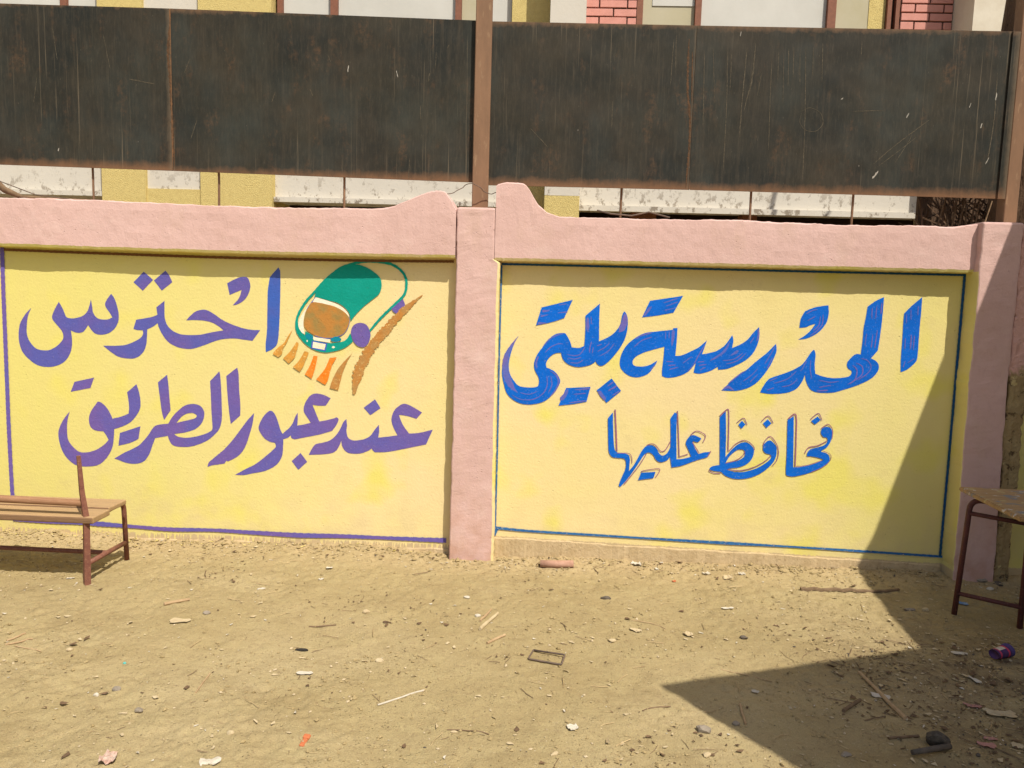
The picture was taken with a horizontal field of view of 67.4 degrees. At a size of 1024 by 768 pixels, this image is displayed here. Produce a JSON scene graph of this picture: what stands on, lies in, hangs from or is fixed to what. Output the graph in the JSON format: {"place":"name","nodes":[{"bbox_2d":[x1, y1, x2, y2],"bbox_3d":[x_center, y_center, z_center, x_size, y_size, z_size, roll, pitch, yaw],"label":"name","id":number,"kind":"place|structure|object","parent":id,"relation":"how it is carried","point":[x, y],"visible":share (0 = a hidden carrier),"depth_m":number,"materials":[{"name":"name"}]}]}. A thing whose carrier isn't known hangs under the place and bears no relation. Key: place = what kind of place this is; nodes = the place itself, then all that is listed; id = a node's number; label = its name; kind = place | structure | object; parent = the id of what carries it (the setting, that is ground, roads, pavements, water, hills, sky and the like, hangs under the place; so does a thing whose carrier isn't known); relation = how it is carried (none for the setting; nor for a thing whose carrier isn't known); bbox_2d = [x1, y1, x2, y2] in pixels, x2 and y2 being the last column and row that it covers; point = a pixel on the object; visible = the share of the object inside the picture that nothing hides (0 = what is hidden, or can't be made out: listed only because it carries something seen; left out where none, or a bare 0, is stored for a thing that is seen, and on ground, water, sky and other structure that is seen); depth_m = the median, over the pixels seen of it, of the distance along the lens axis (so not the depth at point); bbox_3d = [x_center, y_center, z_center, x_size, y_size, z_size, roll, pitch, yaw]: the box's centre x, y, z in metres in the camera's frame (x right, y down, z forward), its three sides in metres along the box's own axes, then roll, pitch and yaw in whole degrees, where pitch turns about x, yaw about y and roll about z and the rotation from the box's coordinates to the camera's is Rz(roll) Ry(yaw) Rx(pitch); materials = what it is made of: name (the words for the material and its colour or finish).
{"place":"outdoors","nodes":[
{"label":"outdoors","id":0,"kind":"place"},
{"bbox_2d":[0,0,1005,225],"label":"school building","id":1,"kind":"structure","parent":0,"point":[201,188],"depth_m":7.75,"materials":[{"name":"beige paint"}]},
{"bbox_2d":[0,0,96,5],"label":"window","id":2,"kind":"structure","parent":1,"relation":"in","point":[40,2],"depth_m":7.86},
{"bbox_2d":[277,0,511,21],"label":"window","id":3,"kind":"structure","parent":1,"relation":"in","point":[428,9],"depth_m":7.74,"materials":[{"name":"white glass"}]},
{"bbox_2d":[636,0,900,28],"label":"window","id":4,"kind":"structure","parent":1,"relation":"in","point":[753,13],"depth_m":7.60,"materials":[{"name":"white glass"}]},
{"bbox_2d":[0,528,1023,767],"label":"ground","id":5,"kind":"structure","parent":0,"point":[184,737],"depth_m":3.28,"materials":[{"name":"beige sand"}]},
{"bbox_2d":[6,632,25,640],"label":"stick","id":6,"kind":"object","parent":5,"relation":"on","point":[16,637],"visible":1,"depth_m":3.36,"materials":[{"name":"beige wood"}]},
{"bbox_2d":[5,638,32,644],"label":"stick","id":7,"kind":"object","parent":5,"relation":"on","point":[18,641],"visible":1,"depth_m":3.31,"materials":[{"name":"beige wood"}]},
{"bbox_2d":[15,645,40,651],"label":"stick","id":8,"kind":"object","parent":5,"relation":"on","point":[27,648],"visible":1,"depth_m":3.26,"materials":[{"name":"beige wood"}]},
{"bbox_2d":[0,455,129,585],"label":"bench","id":9,"kind":"object","parent":5,"relation":"on","point":[84,511],"visible":1,"depth_m":3.95,"materials":[{"name":"red paint"}]},
{"bbox_2d":[98,749,117,764],"bbox_3d":[-1.309,1.210,2.496,0.050,0.027,0.084,1,6,-8],"label":"crumpled cloth","id":10,"kind":"object","parent":5,"relation":"on","point":[107,757],"visible":1,"depth_m":2.49,"materials":[{"name":"pink fabric"}]},
{"bbox_2d":[112,686,120,690],"bbox_3d":[-1.521,1.174,2.955,0.033,0.023,0.028,2,6,2],"label":"stone","id":11,"kind":"object","parent":5,"relation":"on","point":[116,688],"visible":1,"depth_m":2.95,"materials":[{"name":"beige stone"}]},
{"bbox_2d":[134,707,142,712],"bbox_3d":[-1.363,1.193,2.808,0.032,0.022,0.026,2,6,2],"label":"stone","id":12,"kind":"object","parent":5,"relation":"on","point":[138,710],"visible":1,"depth_m":2.80,"materials":[{"name":"beige stone"}]},
{"bbox_2d":[164,598,189,605],"bbox_3d":[-1.647,1.069,3.773,0.119,0.017,0.017,-3,8,-37],"label":"stick","id":13,"kind":"object","parent":5,"relation":"on","point":[176,601],"visible":1,"depth_m":3.77,"materials":[{"name":"beige wood"}]},
{"bbox_2d":[169,617,190,622],"bbox_3d":[-1.544,1.100,3.568,0.098,0.006,0.057,2,6,2],"label":"shard","id":14,"kind":"object","parent":5,"relation":"on","point":[174,620],"visible":1,"depth_m":3.57,"materials":[{"name":"paint"}]},
{"bbox_2d":[195,673,210,692],"bbox_3d":[-1.219,1.179,3.030,0.007,0.013,0.170,1,6,-4],"label":"stick","id":15,"kind":"object","parent":5,"relation":"on","point":[202,682],"visible":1,"depth_m":3.03,"materials":[{"name":"beige wood"}]},
{"bbox_2d":[0,529,411,551],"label":"paint flakes","id":16,"kind":"object","parent":5,"relation":"on","point":[140,538],"visible":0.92,"depth_m":4.67,"materials":[{"name":"paint"}]},
{"bbox_2d":[199,756,220,766],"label":"shard","id":17,"kind":"object","parent":5,"relation":"on","point":[215,760],"visible":1,"depth_m":2.50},
{"bbox_2d":[227,730,233,734],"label":"stone","id":18,"kind":"object","parent":5,"relation":"on","point":[230,732],"visible":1,"depth_m":2.66,"materials":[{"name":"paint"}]},
{"bbox_2d":[295,648,307,651],"bbox_3d":[-0.921,1.162,3.356,0.063,0.017,0.018,2,6,2],"label":"scrap","id":19,"kind":"object","parent":5,"relation":"on","point":[302,649],"visible":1,"depth_m":3.35,"materials":[{"name":"black rubber"}]},
{"bbox_2d":[296,671,312,673],"bbox_3d":[-0.847,1.179,3.138,0.069,0.004,0.028,2,6,2],"label":"shard","id":20,"kind":"object","parent":5,"relation":"on","point":[304,672],"visible":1,"depth_m":3.14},
{"bbox_2d":[299,734,310,746],"bbox_3d":[-0.713,1.225,2.640,0.024,0.011,0.066,8,7,4],"label":"plastic clip","id":21,"kind":"object","parent":5,"relation":"on","point":[306,738],"visible":1,"depth_m":2.64,"materials":[{"name":"orange plastic"}]},
{"bbox_2d":[309,624,335,626],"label":"stick","id":22,"kind":"object","parent":5,"relation":"on","point":[323,625],"visible":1,"depth_m":3.61,"materials":[{"name":"brown wood"}]},
{"bbox_2d":[375,658,383,662],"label":"stone","id":23,"kind":"object","parent":5,"relation":"on","point":[379,660],"visible":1,"depth_m":3.26,"materials":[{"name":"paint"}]},
{"bbox_2d":[377,690,423,705],"bbox_3d":[-0.427,1.210,2.965,0.204,0.011,0.008,-3,8,-38],"label":"stick","id":24,"kind":"object","parent":5,"relation":"on","point":[385,702],"visible":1,"depth_m":2.96,"materials":[{"name":"beige wood"}]},
{"bbox_2d":[447,729,488,734],"bbox_3d":[-0.156,1.234,2.732,0.154,0.011,0.013,3,6,11],"label":"twig","id":25,"kind":"object","parent":5,"relation":"on","point":[468,730],"visible":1,"depth_m":2.73,"materials":[{"name":"brown wood"}]},
{"bbox_2d":[2,529,945,580],"bbox_3d":[-0.370,1.014,4.559,6.163,0.096,0.191,2,6,2],"label":"rubble","id":26,"kind":"object","parent":5,"relation":"on","point":[457,559],"visible":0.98,"depth_m":4.57,"materials":[{"name":"beige stone"}]},
{"bbox_2d":[479,609,491,621],"bbox_3d":[-0.127,1.131,3.764,0.015,0.017,0.165,4,7,18],"label":"wood splinter","id":27,"kind":"object","parent":5,"relation":"on","point":[484,616],"visible":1,"depth_m":3.74,"materials":[{"name":"beige wood"}]},
{"bbox_2d":[479,612,498,630],"bbox_3d":[-0.110,1.136,3.686,0.017,0.018,0.209,4,7,22],"label":"wood splinter","id":28,"kind":"object","parent":5,"relation":"on","point":[484,624],"visible":1,"depth_m":3.67,"materials":[{"name":"paint"}]},
{"bbox_2d":[486,634,505,643],"bbox_3d":[-0.072,1.159,3.491,0.014,0.016,0.116,7,8,43],"label":"wood splinter","id":29,"kind":"object","parent":5,"relation":"on","point":[494,639],"visible":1,"depth_m":3.48,"materials":[{"name":"beige wood"}]},
{"bbox_2d":[3,535,1012,766],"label":"paper flakes","id":30,"kind":"object","parent":5,"relation":"on","point":[504,655],"visible":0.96,"depth_m":3.58,"materials":[{"name":"white paper"}]},
{"bbox_2d":[0,182,1023,581],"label":"boundary wall","id":31,"kind":"structure","parent":5,"relation":"on","point":[518,372],"depth_m":4.52,"materials":[{"name":"yellow paint"}]},
{"bbox_2d":[0,181,75,199],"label":"loose wire","id":32,"kind":"object","parent":31,"relation":"on","point":[33,193],"visible":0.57,"depth_m":4.52,"materials":[{"name":"grey metal"}]},
{"bbox_2d":[0,182,108,200],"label":"dry branch","id":33,"kind":"object","parent":31,"relation":"on","point":[5,189],"visible":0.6,"depth_m":4.57,"materials":[{"name":"brown wood"}]},
{"bbox_2d":[447,183,495,193],"bbox_3d":[-0.241,-1.154,4.551,0.361,0.071,0.045,2,6,2],"label":"tie wire","id":34,"kind":"object","parent":31,"relation":"attached to","point":[470,183],"visible":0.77,"depth_m":4.55,"materials":[{"name":"metal"}]},
{"bbox_2d":[0,0,1023,224],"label":"metal fence","id":35,"kind":"object","parent":31,"relation":"on","point":[483,100],"visible":0.98,"depth_m":4.57,"materials":[{"name":"brown metal"}]},
{"bbox_2d":[959,198,962,225],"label":"dry stick","id":36,"kind":"object","parent":35,"relation":"attached to","point":[960,212],"visible":0.18,"depth_m":4.67,"materials":[{"name":"brown wood"}]},
{"bbox_2d":[597,210,669,217],"bbox_3d":[0.701,-0.982,4.436,0.423,0.039,0.029,2,6,2],"label":"loose wire","id":37,"kind":"object","parent":31,"relation":"on","point":[634,214],"visible":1,"depth_m":4.44,"materials":[{"name":"grey metal"}]},
{"bbox_2d":[920,197,922,225],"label":"dry stick","id":38,"kind":"object","parent":31,"relation":"attached to","point":[921,212],"visible":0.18,"depth_m":4.63,"materials":[{"name":"brown wood"}]},
{"bbox_2d":[936,197,946,225],"bbox_3d":[2.604,-0.758,4.697,0.134,1.097,0.019,0,6,-11],"label":"dry stick","id":39,"kind":"object","parent":31,"relation":"attached to","point":[941,212],"visible":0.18,"depth_m":4.67,"materials":[{"name":"brown wood"}]},
{"bbox_2d":[941,198,946,226],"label":"dry stick","id":40,"kind":"object","parent":31,"relation":"attached to","point":[943,214],"visible":0.18,"depth_m":4.67,"materials":[{"name":"brown wood"}]},
{"bbox_2d":[951,198,957,226],"bbox_3d":[2.656,-0.667,4.689,0.053,0.920,0.017,2,6,2],"label":"dry stick","id":41,"kind":"object","parent":31,"relation":"attached to","point":[954,213],"visible":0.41,"depth_m":4.65,"materials":[{"name":"brown wood"}]},
{"bbox_2d":[958,198,965,225],"bbox_3d":[2.689,-0.683,4.687,0.099,0.955,0.017,2,6,2],"label":"dry stick","id":42,"kind":"object","parent":31,"relation":"attached to","point":[961,213],"visible":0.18,"depth_m":4.65,"materials":[{"name":"brown wood"}]},
{"bbox_2d":[975,198,979,223],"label":"dry stick","id":43,"kind":"object","parent":31,"relation":"attached to","point":[977,211],"visible":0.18,"depth_m":4.64,"materials":[{"name":"brown wood"}]},
{"bbox_2d":[0,529,1023,767],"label":"straw bits","id":44,"kind":"object","parent":5,"relation":"on","point":[591,640],"visible":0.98,"depth_m":3.50,"materials":[{"name":"beige plant"}]},
{"bbox_2d":[0,533,1023,767],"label":"tan flakes","id":45,"kind":"object","parent":5,"relation":"on","point":[608,741],"visible":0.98,"depth_m":3.36,"materials":[{"name":"paint"}]},
{"bbox_2d":[1,537,1023,767],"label":"leaf litter","id":46,"kind":"object","parent":5,"relation":"on","point":[992,682],"visible":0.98,"depth_m":3.19,"materials":[{"name":"brown plant"}]},
{"bbox_2d":[42,540,1023,767],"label":"twig bits","id":47,"kind":"object","parent":5,"relation":"on","point":[804,681],"visible":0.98,"depth_m":3.27,"materials":[{"name":"brown wood"}]},
{"bbox_2d":[528,649,564,664],"bbox_3d":[0.152,1.183,3.335,0.155,0.017,0.098,3,6,15],"label":"wire frame","id":48,"kind":"object","parent":5,"relation":"on","point":[543,661],"visible":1,"depth_m":3.32,"materials":[{"name":"metal"}]},
{"bbox_2d":[540,560,573,567],"bbox_3d":[0.262,1.048,4.476,0.196,0.050,0.048,2,6,2],"label":"pipe piece","id":49,"kind":"object","parent":5,"relation":"on","point":[556,563],"visible":1,"depth_m":4.46,"materials":[{"name":"pink plastic"}]},
{"bbox_2d":[567,723,577,729],"bbox_3d":[0.218,1.230,2.759,0.042,0.012,0.036,0,6,-14],"label":"shard","id":50,"kind":"object","parent":5,"relation":"on","point":[572,726],"visible":1,"depth_m":2.76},
{"bbox_2d":[630,628,641,631],"bbox_3d":[0.585,1.161,3.629,0.062,0.010,0.033,4,7,24],"label":"paper scrap","id":51,"kind":"object","parent":5,"relation":"on","point":[636,630],"visible":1,"depth_m":3.63,"materials":[{"name":"paper"}]},
{"bbox_2d":[642,706,670,710],"bbox_3d":[0.550,1.237,2.933,0.124,0.010,0.014,-1,7,-20],"label":"twig","id":52,"kind":"object","parent":5,"relation":"on","point":[656,707],"visible":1,"depth_m":2.94,"materials":[{"name":"beige wood"}]},
{"bbox_2d":[683,631,692,635],"bbox_3d":[0.829,1.178,3.615,0.049,0.015,0.047,2,6,2],"label":"paper scrap","id":53,"kind":"object","parent":5,"relation":"on","point":[687,633],"visible":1,"depth_m":3.62,"materials":[{"name":"paper"}]},
{"bbox_2d":[696,725,710,733],"bbox_3d":[0.695,1.250,2.780,0.053,0.031,0.041,2,6,2],"label":"stone","id":54,"kind":"object","parent":5,"relation":"on","point":[705,729],"visible":1,"depth_m":2.77,"materials":[{"name":"grey stone"}]},
{"bbox_2d":[703,752,710,757],"bbox_3d":[0.662,1.263,2.616,0.025,0.019,0.030,7,8,39],"label":"stone","id":55,"kind":"object","parent":5,"relation":"on","point":[707,754],"visible":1,"depth_m":2.61,"materials":[{"name":"stone"}]},
{"bbox_2d":[723,574,732,579],"bbox_3d":[1.227,1.096,4.360,0.053,0.017,0.047,4,7,19],"label":"plastic scrap","id":56,"kind":"object","parent":5,"relation":"on","point":[728,577],"visible":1,"depth_m":4.37,"materials":[{"name":"plastic"}]},
{"bbox_2d":[732,721,739,725],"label":"stone","id":57,"kind":"object","parent":5,"relation":"on","point":[736,723],"visible":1,"depth_m":2.83,"materials":[{"name":"grey stone"}]},
{"bbox_2d":[739,703,746,724],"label":"stick","id":58,"kind":"object","parent":5,"relation":"on","point":[743,715],"visible":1,"depth_m":2.89,"materials":[{"name":"wood"}]},
{"bbox_2d":[739,635,747,639],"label":"stone","id":59,"kind":"object","parent":5,"relation":"on","point":[743,637],"visible":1,"depth_m":3.57,"materials":[{"name":"grey stone"}]},
{"bbox_2d":[721,669,771,681],"bbox_3d":[0.982,1.219,3.216,0.213,0.014,0.014,6,7,32],"label":"twig","id":60,"kind":"object","parent":5,"relation":"on","point":[745,674],"visible":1,"depth_m":3.22,"materials":[{"name":"beige wood"}]},
{"bbox_2d":[841,751,851,756],"bbox_3d":[1.146,1.271,2.635,0.035,0.018,0.024,-1,7,-19],"label":"stone","id":61,"kind":"object","parent":5,"relation":"on","point":[845,753],"visible":1,"depth_m":2.63,"materials":[{"name":"grey stone"}]},
{"bbox_2d":[800,587,899,592],"bbox_3d":[1.856,1.129,4.216,0.566,0.027,0.029,1,6,-4],"label":"wood strip","id":62,"kind":"object","parent":5,"relation":"on","point":[841,590],"visible":1,"depth_m":4.21,"materials":[{"name":"beige wood"}]},
{"bbox_2d":[842,698,861,712],"bbox_3d":[1.315,1.241,2.969,0.155,0.023,0.015,-4,8,-43],"label":"stick","id":63,"kind":"object","parent":5,"relation":"on","point":[851,705],"visible":1,"depth_m":2.96,"materials":[{"name":"brown wood"}]},
{"bbox_2d":[870,692,890,698],"bbox_3d":[1.475,1.248,3.074,0.075,0.008,0.035,4,7,23],"label":"paper scrap","id":64,"kind":"object","parent":5,"relation":"on","point":[874,694],"visible":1,"depth_m":3.08,"materials":[{"name":"white paper"}]},
{"bbox_2d":[858,671,907,719],"bbox_3d":[1.482,1.243,3.081,0.019,0.034,0.402,2,6,1],"label":"stick","id":65,"kind":"object","parent":5,"relation":"on","point":[900,713],"visible":1,"depth_m":3.04,"materials":[{"name":"brown wood"}]},
{"bbox_2d":[887,734,919,739],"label":"stick","id":66,"kind":"object","parent":5,"relation":"on","point":[903,736],"visible":1,"depth_m":2.74,"materials":[{"name":"brown wood"}]},
{"bbox_2d":[910,743,951,754],"bbox_3d":[1.443,1.256,2.643,0.158,0.021,0.022,0,6,-15],"label":"pipe offcut","id":67,"kind":"object","parent":5,"relation":"on","point":[939,747],"visible":1,"depth_m":2.64,"materials":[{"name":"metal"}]},
{"bbox_2d":[925,730,950,745],"bbox_3d":[1.495,1.248,2.694,0.077,0.070,0.060,6,7,34],"label":"stone","id":68,"kind":"object","parent":5,"relation":"on","point":[935,737],"visible":0.84,"depth_m":2.68,"materials":[{"name":"grey stone"}]},
{"bbox_2d":[951,651,967,654],"bbox_3d":[2.016,1.212,3.462,0.073,0.005,0.032,2,6,7],"label":"paper scrap","id":69,"kind":"object","parent":5,"relation":"on","point":[956,652],"visible":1,"depth_m":3.46,"materials":[{"name":"white paper"}]},
{"bbox_2d":[965,202,966,224],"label":"dry stick","id":70,"kind":"object","parent":5,"relation":"on","point":[965,214],"visible":0.18,"depth_m":4.80,"materials":[{"name":"brown wood"}]},
{"bbox_2d":[963,702,981,708],"bbox_3d":[1.800,1.258,2.999,0.069,0.008,0.033,4,7,17],"label":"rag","id":71,"kind":"object","parent":5,"relation":"on","point":[972,705],"visible":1,"depth_m":3.00,"materials":[{"name":"fabric"}]},
{"bbox_2d":[970,198,976,223],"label":"dry stick","id":72,"kind":"object","parent":5,"relation":"on","point":[973,211],"visible":0.18,"depth_m":4.71,"materials":[{"name":"brown wood"}]},
{"bbox_2d":[965,676,981,683],"bbox_3d":[1.935,1.236,3.217,0.025,0.008,0.074,-1,7,-23],"label":"paper scrap","id":73,"kind":"object","parent":5,"relation":"on","point":[977,680],"visible":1,"depth_m":3.21,"materials":[{"name":"white paper"}]},
{"bbox_2d":[977,579,987,581],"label":"stone","id":74,"kind":"object","parent":5,"relation":"on","point":[981,580],"visible":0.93,"depth_m":4.41,"materials":[{"name":"grey stone"}]},
{"bbox_2d":[977,741,996,748],"bbox_3d":[1.678,1.275,2.713,0.062,0.008,0.033,4,6,17],"label":"rag","id":75,"kind":"object","parent":5,"relation":"on","point":[992,745],"visible":1,"depth_m":2.72,"materials":[{"name":"pink fabric"}]},
{"bbox_2d":[951,487,1023,628],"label":"desk","id":76,"kind":"object","parent":5,"relation":"on","point":[1009,502],"visible":0.98,"depth_m":3.83,"materials":[{"name":"paint"}]},
{"bbox_2d":[983,736,997,739],"bbox_3d":[1.724,1.278,2.768,0.051,0.005,0.022,2,6,2],"label":"rag","id":77,"kind":"object","parent":5,"relation":"on","point":[990,738],"visible":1,"depth_m":2.77,"materials":[{"name":"fabric"}]},
{"bbox_2d":[993,581,1002,585],"bbox_3d":[2.776,1.143,4.388,0.060,0.036,0.039,4,7,22],"label":"stone","id":78,"kind":"object","parent":5,"relation":"on","point":[997,583],"visible":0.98,"depth_m":4.38,"materials":[{"name":"grey stone"}]},
{"bbox_2d":[982,708,1017,717],"bbox_3d":[1.875,1.263,2.950,0.117,0.011,0.050,3,6,13],"label":"cardboard piece","id":79,"kind":"object","parent":5,"relation":"on","point":[1010,713],"visible":1,"depth_m":2.95,"materials":[{"name":"cardboard"}]},
{"bbox_2d":[989,643,1014,658],"bbox_3d":[2.166,1.187,3.402,0.095,0.056,0.067,-4,8,-23],"label":"cup","id":80,"kind":"object","parent":5,"relation":"on","point":[1004,650],"visible":1,"depth_m":3.38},
{"bbox_2d":[985,0,1023,223],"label":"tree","id":81,"kind":"object","parent":5,"relation":"on","point":[1008,17],"visible":0.02,"depth_m":4.89,"materials":[{"name":"brown plant"}]},
{"bbox_2d":[899,197,987,226],"bbox_3d":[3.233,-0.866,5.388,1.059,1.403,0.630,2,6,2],"label":"brush pile","id":82,"kind":"object","parent":81,"relation":"attached to","point":[938,206],"visible":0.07,"depth_m":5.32,"materials":[{"name":"brown plant"}]},
{"bbox_2d":[1011,742,1023,748],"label":"cardboard piece","id":83,"kind":"object","parent":5,"relation":"on","point":[1019,745],"visible":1,"depth_m":2.72,"materials":[{"name":"cardboard"}]},
{"bbox_2d":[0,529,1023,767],"bbox_3d":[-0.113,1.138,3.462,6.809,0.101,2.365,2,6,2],"label":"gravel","id":84,"kind":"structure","parent":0,"point":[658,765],"depth_m":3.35,"materials":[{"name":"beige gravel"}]}
]}

